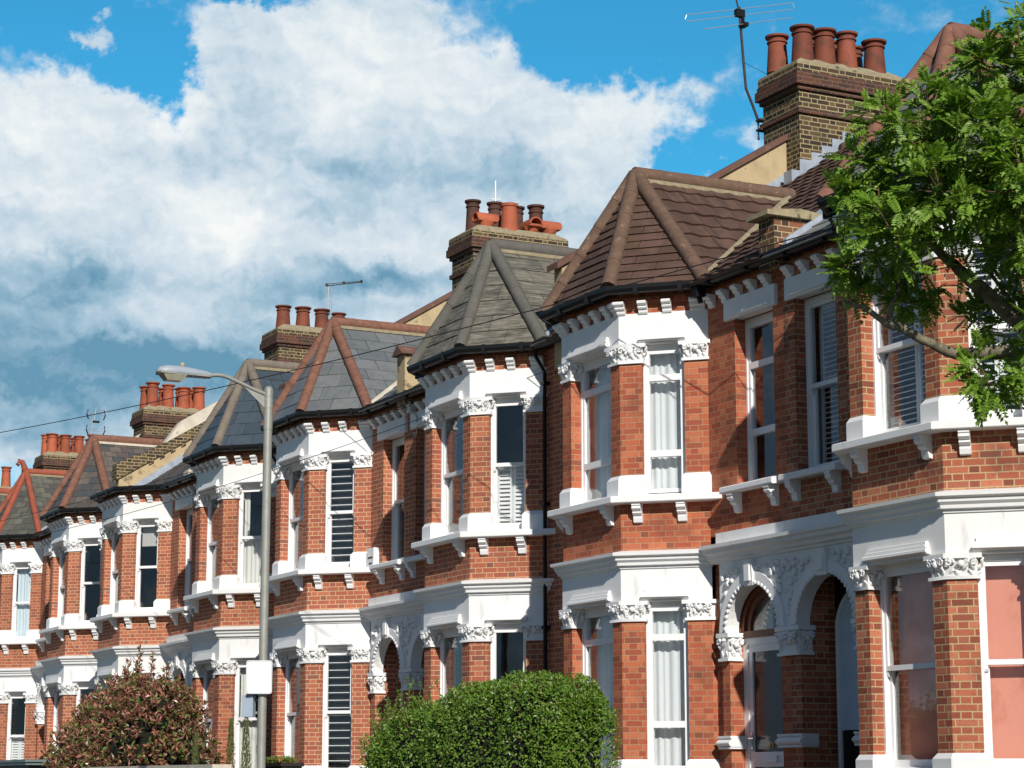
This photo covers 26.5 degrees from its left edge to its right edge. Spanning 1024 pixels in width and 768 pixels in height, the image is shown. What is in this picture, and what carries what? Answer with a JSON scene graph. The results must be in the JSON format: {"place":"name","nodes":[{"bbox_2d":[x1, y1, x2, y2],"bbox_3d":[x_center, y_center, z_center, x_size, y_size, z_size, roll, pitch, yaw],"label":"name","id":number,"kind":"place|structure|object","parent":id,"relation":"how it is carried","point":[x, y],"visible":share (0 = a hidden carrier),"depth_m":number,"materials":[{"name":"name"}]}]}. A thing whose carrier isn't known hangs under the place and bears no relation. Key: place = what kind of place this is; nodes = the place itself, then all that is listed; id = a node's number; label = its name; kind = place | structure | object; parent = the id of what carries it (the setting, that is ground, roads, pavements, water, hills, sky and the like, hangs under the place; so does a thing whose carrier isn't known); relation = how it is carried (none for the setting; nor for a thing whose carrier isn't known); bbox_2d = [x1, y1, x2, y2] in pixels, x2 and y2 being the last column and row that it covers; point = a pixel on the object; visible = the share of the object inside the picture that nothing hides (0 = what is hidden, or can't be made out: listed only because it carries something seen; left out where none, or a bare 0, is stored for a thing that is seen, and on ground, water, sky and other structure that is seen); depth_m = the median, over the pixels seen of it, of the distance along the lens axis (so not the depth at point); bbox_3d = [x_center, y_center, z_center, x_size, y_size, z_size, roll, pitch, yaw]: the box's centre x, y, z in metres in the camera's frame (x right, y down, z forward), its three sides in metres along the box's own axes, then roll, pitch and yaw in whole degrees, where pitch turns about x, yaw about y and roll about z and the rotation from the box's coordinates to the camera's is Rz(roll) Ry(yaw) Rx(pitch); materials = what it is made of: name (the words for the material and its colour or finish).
{"place":"outdoors","nodes":[
{"label":"outdoors","id":0,"kind":"place"},
{"bbox_2d":[190,732,199,764],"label":"conifer spire","id":1,"kind":"structure","parent":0,"point":[195,750],"depth_m":36.80,"materials":[{"name":"green plant"}]},
{"bbox_2d":[225,718,235,767],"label":"conifer spire","id":2,"kind":"structure","parent":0,"point":[229,753],"depth_m":35.86,"materials":[{"name":"green plant"}]},
{"bbox_2d":[240,717,251,767],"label":"conifer spire","id":3,"kind":"structure","parent":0,"point":[246,742],"depth_m":35.20,"materials":[{"name":"green plant"}]},
{"bbox_2d":[0,0,1023,486],"label":"sky","id":4,"kind":"structure","parent":0,"point":[174,174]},
{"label":"front gardens","id":5,"kind":"structure","parent":0,"visible":0},
{"bbox_2d":[0,488,10,505],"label":"terraced house","id":6,"kind":"structure","parent":5,"relation":"on","point":[4,492],"depth_m":62.84,"materials":[{"name":"brick"}]},
{"bbox_2d":[0,466,11,488],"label":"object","id":7,"kind":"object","parent":5,"relation":"on","point":[6,478],"depth_m":82.58,"materials":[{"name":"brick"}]},
{"bbox_2d":[0,759,50,767],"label":"bin store","id":8,"kind":"structure","parent":5,"relation":"on","point":[30,763],"depth_m":43.67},
{"bbox_2d":[33,433,91,470],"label":"terraced house","id":9,"kind":"structure","parent":5,"relation":"on","point":[61,452],"depth_m":72.44,"materials":[{"name":"brick"}]},
{"bbox_2d":[86,408,105,434],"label":"tv aerial","id":10,"kind":"object","parent":9,"relation":"attached to","point":[95,412],"visible":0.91,"depth_m":73.49,"materials":[{"name":"metal"}]},
{"bbox_2d":[39,434,164,759],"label":"terraced house","id":11,"kind":"structure","parent":5,"relation":"on","point":[70,632],"depth_m":51.91,"materials":[{"name":"brick"}]},
{"bbox_2d":[53,686,59,752],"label":"window","id":12,"kind":"structure","parent":11,"relation":"in","point":[56,699],"depth_m":52.29,"materials":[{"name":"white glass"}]},
{"bbox_2d":[57,546,65,625],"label":"window","id":13,"kind":"structure","parent":11,"relation":"in","point":[61,586],"depth_m":52.83,"materials":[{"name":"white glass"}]},
{"bbox_2d":[76,684,93,712],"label":"window","id":14,"kind":"structure","parent":11,"relation":"in","point":[82,686],"depth_m":51.10,"materials":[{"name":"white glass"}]},
{"bbox_2d":[79,540,100,624],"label":"window","id":15,"kind":"structure","parent":11,"relation":"in","point":[83,584],"depth_m":51.60,"materials":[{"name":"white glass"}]},
{"bbox_2d":[0,382,205,759],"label":"terraced house","id":16,"kind":"structure","parent":5,"relation":"on","point":[25,564],"depth_m":57.24,"materials":[{"name":"brick"}]},
{"bbox_2d":[6,694,25,759],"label":"window","id":17,"kind":"structure","parent":16,"relation":"in","point":[16,752],"depth_m":56.62,"materials":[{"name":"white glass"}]},
{"bbox_2d":[11,564,30,639],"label":"window","id":18,"kind":"structure","parent":16,"relation":"in","point":[21,608],"depth_m":57.28,"materials":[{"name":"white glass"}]},
{"bbox_2d":[39,643,224,767],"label":"photinia bush","id":19,"kind":"object","parent":5,"relation":"on","point":[138,718],"visible":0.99,"depth_m":37.68,"materials":[{"name":"brown plant"}]},
{"bbox_2d":[81,764,231,767],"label":"garden wall","id":20,"kind":"structure","parent":5,"relation":"on","point":[201,766],"depth_m":33.12,"materials":[{"name":"brick"}]},
{"bbox_2d":[90,305,345,694],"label":"terraced house","id":21,"kind":"structure","parent":5,"relation":"on","point":[154,573],"depth_m":47.85,"materials":[{"name":"brick"}]},
{"bbox_2d":[109,527,118,612],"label":"window","id":22,"kind":"structure","parent":21,"relation":"in","point":[114,571],"depth_m":49.02,"materials":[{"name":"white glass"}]},
{"bbox_2d":[135,521,157,611],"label":"window","id":23,"kind":"structure","parent":21,"relation":"in","point":[150,534],"depth_m":47.86,"materials":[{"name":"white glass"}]},
{"bbox_2d":[184,509,192,605],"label":"window","id":24,"kind":"structure","parent":21,"relation":"in","point":[189,512],"depth_m":47.04,"materials":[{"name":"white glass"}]},
{"bbox_2d":[324,280,362,318],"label":"tv aerial","id":25,"kind":"object","parent":21,"relation":"attached to","point":[344,282],"visible":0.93,"depth_m":54.44,"materials":[{"name":"metal"}]},
{"bbox_2d":[182,358,299,767],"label":"terraced house","id":26,"kind":"structure","parent":5,"relation":"on","point":[221,641],"depth_m":42.15,"materials":[{"name":"brick"}]},
{"bbox_2d":[202,664,213,761],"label":"window","id":27,"kind":"structure","parent":26,"relation":"in","point":[206,681],"depth_m":42.75,"materials":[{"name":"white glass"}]},
{"bbox_2d":[206,492,218,589],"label":"window","id":28,"kind":"structure","parent":26,"relation":"in","point":[210,519],"depth_m":43.26,"materials":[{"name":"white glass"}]},
{"bbox_2d":[214,499,218,550],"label":"window","id":29,"kind":"structure","parent":26,"relation":"in","point":[217,502],"depth_m":44.06,"materials":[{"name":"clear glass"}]},
{"bbox_2d":[233,661,257,767],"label":"window","id":30,"kind":"structure","parent":26,"relation":"in","point":[238,732],"depth_m":41.46,"materials":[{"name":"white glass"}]},
{"bbox_2d":[238,485,261,588],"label":"window","id":31,"kind":"structure","parent":26,"relation":"in","point":[249,553],"depth_m":42.10,"materials":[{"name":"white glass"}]},
{"bbox_2d":[265,754,303,767],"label":"planter box","id":32,"kind":"object","parent":5,"relation":"on","point":[273,761],"visible":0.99,"depth_m":36.58,"materials":[{"name":"green plant"}]},
{"bbox_2d":[261,199,568,767],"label":"terraced house","id":33,"kind":"structure","parent":5,"relation":"on","point":[337,625],"depth_m":38.08,"materials":[{"name":"brick"}]},
{"bbox_2d":[284,651,299,756],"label":"window","id":34,"kind":"structure","parent":33,"relation":"in","point":[291,655],"depth_m":38.73,"materials":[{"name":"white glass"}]},
{"bbox_2d":[288,463,302,570],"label":"window","id":35,"kind":"structure","parent":33,"relation":"in","point":[292,519],"depth_m":39.35,"materials":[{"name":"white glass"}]},
{"bbox_2d":[292,658,299,762],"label":"window","id":36,"kind":"structure","parent":33,"relation":"in","point":[297,706],"depth_m":39.64,"materials":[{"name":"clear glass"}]},
{"bbox_2d":[296,471,303,567],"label":"window","id":37,"kind":"structure","parent":33,"relation":"in","point":[300,474],"depth_m":40.27,"materials":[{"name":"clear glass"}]},
{"bbox_2d":[322,648,351,767],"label":"window","id":38,"kind":"structure","parent":33,"relation":"in","point":[336,725],"depth_m":37.58,"materials":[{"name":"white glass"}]},
{"bbox_2d":[325,455,354,567],"bbox_3d":[-2.970,2.247,38.115,0.570,2.010,0.295,-3,-11,18],"label":"window","id":39,"kind":"structure","parent":33,"relation":"in","point":[339,532],"depth_m":38.20,"materials":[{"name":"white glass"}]},
{"bbox_2d":[367,547,378,566],"bbox_3d":[-2.392,3.003,37.411,0.104,0.360,0.280,5,-12,-27],"label":"alarm box","id":40,"kind":"object","parent":33,"relation":"on","point":[373,556],"visible":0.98,"depth_m":37.32,"materials":[{"name":"white plastic"}]},
{"bbox_2d":[391,436,404,560],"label":"window","id":41,"kind":"structure","parent":33,"relation":"in","point":[396,443],"depth_m":37.38,"materials":[{"name":"white wood"}]},
{"bbox_2d":[491,181,518,203],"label":"tv aerial","id":42,"kind":"object","parent":33,"relation":"attached to","point":[495,199],"visible":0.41,"depth_m":44.59,"materials":[{"name":"white metal"}]},
{"bbox_2d":[394,238,576,712],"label":"terraced house","id":43,"kind":"structure","parent":5,"relation":"on","point":[483,599],"depth_m":32.58,"materials":[{"name":"brick"}]},
{"bbox_2d":[2,406,409,520],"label":"overhead cable","id":44,"kind":"object","parent":43,"relation":"attached to","point":[195,470],"visible":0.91,"depth_m":43.12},
{"bbox_2d":[3,370,546,542],"bbox_3d":[-11.185,2.934,49.107,0.011,1.252,41.966,7,-12,-33],"label":"overhead cable","id":45,"kind":"object","parent":43,"relation":"attached to","point":[245,478],"visible":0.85,"depth_m":39.86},
{"bbox_2d":[407,401,417,436],"bbox_3d":[-1.663,0.578,36.292,0.095,0.634,0.323,5,-12,-27],"label":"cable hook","id":46,"kind":"object","parent":43,"relation":"attached to","point":[409,410],"visible":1,"depth_m":36.25,"materials":[{"name":"grey metal"}]},
{"bbox_2d":[424,431,425,524],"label":"window","id":47,"kind":"structure","parent":43,"relation":"in","point":[425,431],"depth_m":36.30,"materials":[{"name":"glass"}]},
{"bbox_2d":[440,628,460,702],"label":"window","id":48,"kind":"structure","parent":43,"relation":"in","point":[447,633],"depth_m":33.12,"materials":[{"name":"white wood"}]},
{"bbox_2d":[441,407,462,534],"bbox_3d":[-0.827,1.349,33.220,0.205,2.010,1.100,5,-12,-27],"label":"window","id":49,"kind":"structure","parent":43,"relation":"in","point":[445,475],"depth_m":33.64,"materials":[{"name":"white wood"}]},
{"bbox_2d":[448,637,456,697],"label":"window","id":50,"kind":"structure","parent":43,"relation":"in","point":[452,655],"depth_m":34.04,"materials":[{"name":"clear glass"}]},
{"bbox_2d":[449,420,456,531],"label":"window","id":51,"kind":"structure","parent":43,"relation":"in","point":[452,441],"depth_m":34.57,"materials":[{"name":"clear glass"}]},
{"bbox_2d":[491,397,525,529],"bbox_3d":[-0.021,1.202,32.419,0.570,2.010,0.299,-3,-11,18],"label":"window","id":52,"kind":"structure","parent":43,"relation":"in","point":[499,505],"depth_m":32.44,"materials":[{"name":"white wood"}]},
{"bbox_2d":[491,624,525,679],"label":"window","id":53,"kind":"structure","parent":43,"relation":"in","point":[500,628],"depth_m":31.92,"materials":[{"name":"white wood"}]},
{"bbox_2d":[358,668,622,767],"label":"privet hedge","id":54,"kind":"object","parent":5,"relation":"on","point":[539,720],"visible":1,"depth_m":23.02,"materials":[{"name":"green plant"}]},
{"bbox_2d":[540,23,902,767],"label":"terraced house","id":55,"kind":"structure","parent":5,"relation":"on","point":[668,515],"depth_m":28.39,"materials":[{"name":"red brick"}]},
{"bbox_2d":[0,229,823,432],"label":"overhead cable","id":56,"kind":"object","parent":55,"relation":"attached to","point":[449,331],"visible":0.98,"depth_m":30.52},
{"bbox_2d":[590,373,594,498],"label":"window","id":57,"kind":"structure","parent":55,"relation":"in","point":[592,412],"depth_m":30.62,"materials":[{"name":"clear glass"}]},
{"bbox_2d":[591,618,595,682],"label":"window","id":58,"kind":"structure","parent":55,"relation":"in","point":[593,635],"depth_m":30.09,"materials":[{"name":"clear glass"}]},
{"bbox_2d":[581,355,610,502],"bbox_3d":[1.254,0.629,29.295,0.292,2.010,1.100,5,-12,-27],"label":"window","id":59,"kind":"structure","parent":55,"relation":"in","point":[601,391],"depth_m":29.64,"materials":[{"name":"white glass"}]},
{"bbox_2d":[582,606,613,767],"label":"window","id":60,"kind":"structure","parent":55,"relation":"in","point":[603,642],"depth_m":29.06,"materials":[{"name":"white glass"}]},
{"bbox_2d":[643,343,685,494],"bbox_3d":[2.020,0.478,28.472,0.570,2.010,0.293,-3,-11,18],"label":"window","id":61,"kind":"structure","parent":55,"relation":"in","point":[663,371],"depth_m":28.55,"materials":[{"name":"white glass"}]},
{"bbox_2d":[646,601,689,767],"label":"window","id":62,"kind":"structure","parent":55,"relation":"in","point":[668,742],"depth_m":27.93,"materials":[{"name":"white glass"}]},
{"bbox_2d":[685,0,794,139],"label":"tv aerial","id":63,"kind":"object","parent":55,"relation":"attached to","point":[739,13],"visible":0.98,"depth_m":34.83,"materials":[{"name":"metal"}]},
{"bbox_2d":[745,311,775,480],"bbox_3d":[3.204,0.184,27.289,0.205,2.170,0.870,5,-12,-27],"label":"window","id":64,"kind":"structure","parent":55,"relation":"in","point":[751,324],"depth_m":27.58,"materials":[{"name":"white wood"}]},
{"bbox_2d":[743,635,783,767],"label":"door","id":65,"kind":"structure","parent":55,"relation":"in","point":[763,708],"depth_m":26.90,"materials":[{"name":"grey glass"}]},
{"bbox_2d":[761,22,1023,767],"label":"terraced house","id":66,"kind":"structure","parent":5,"relation":"on","point":[900,538],"depth_m":23.26,"materials":[{"name":"red brick"}]},
{"bbox_2d":[804,291,839,467],"bbox_3d":[3.850,-0.026,26.144,0.299,2.170,0.870,5,-12,-27],"label":"window","id":67,"kind":"structure","parent":66,"relation":"in","point":[824,301],"depth_m":26.45,"materials":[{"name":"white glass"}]},
{"bbox_2d":[835,592,859,767],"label":"door","id":68,"kind":"structure","parent":66,"relation":"in","point":[846,656],"depth_m":25.78,"materials":[{"name":"wood"}]},
{"bbox_2d":[882,283,888,428],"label":"window","id":69,"kind":"structure","parent":66,"relation":"in","point":[884,328],"depth_m":24.67,"materials":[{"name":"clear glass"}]},
{"bbox_2d":[891,580,894,664],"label":"window","id":70,"kind":"structure","parent":66,"relation":"in","point":[891,580],"depth_m":24.17,"materials":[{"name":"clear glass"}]},
{"bbox_2d":[871,257,925,432],"bbox_3d":[4.278,-0.443,23.459,0.299,2.010,1.100,5,-12,-27],"label":"window","id":71,"kind":"structure","parent":66,"relation":"in","point":[879,350],"depth_m":23.79,"materials":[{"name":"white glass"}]},
{"bbox_2d":[880,560,937,766],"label":"window","id":72,"kind":"structure","parent":66,"relation":"in","point":[916,668],"depth_m":23.12,"materials":[{"name":"grey glass"}]},
{"bbox_2d":[965,233,1023,418],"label":"window","id":73,"kind":"structure","parent":66,"relation":"in","point":[1016,413],"depth_m":22.66,"materials":[{"name":"white glass"}]},
{"bbox_2d":[978,553,1023,767],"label":"window","id":74,"kind":"structure","parent":66,"relation":"in","point":[1001,583],"depth_m":22.12,"materials":[{"name":"pink glass"}]},
{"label":"pavement","id":75,"kind":"structure","parent":0,"visible":0},
{"bbox_2d":[155,362,272,767],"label":"street lamp","id":76,"kind":"object","parent":75,"relation":"on","point":[181,372],"visible":1,"depth_m":27.90,"materials":[{"name":"metal"}]},
{"bbox_2d":[241,695,257,716],"bbox_3d":[-3.297,4.099,27.680,0.250,0.270,0.170,-2,-11,10],"label":"control box","id":77,"kind":"object","parent":76,"relation":"attached to","point":[248,705],"visible":1,"depth_m":27.61,"materials":[{"name":"metal"}]},
{"bbox_2d":[246,660,271,693],"bbox_3d":[-3.207,3.720,27.606,0.330,0.420,0.036,0,-10,0],"label":"blank sign","id":78,"kind":"object","parent":76,"relation":"attached to","point":[258,676],"visible":1,"depth_m":27.59,"materials":[{"name":"white plastic"}]},
{"bbox_2d":[813,0,1023,428],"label":"rowan tree","id":79,"kind":"object","parent":75,"relation":"on","point":[985,200],"visible":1,"depth_m":14.34,"materials":[{"name":"green plant"}]}
]}

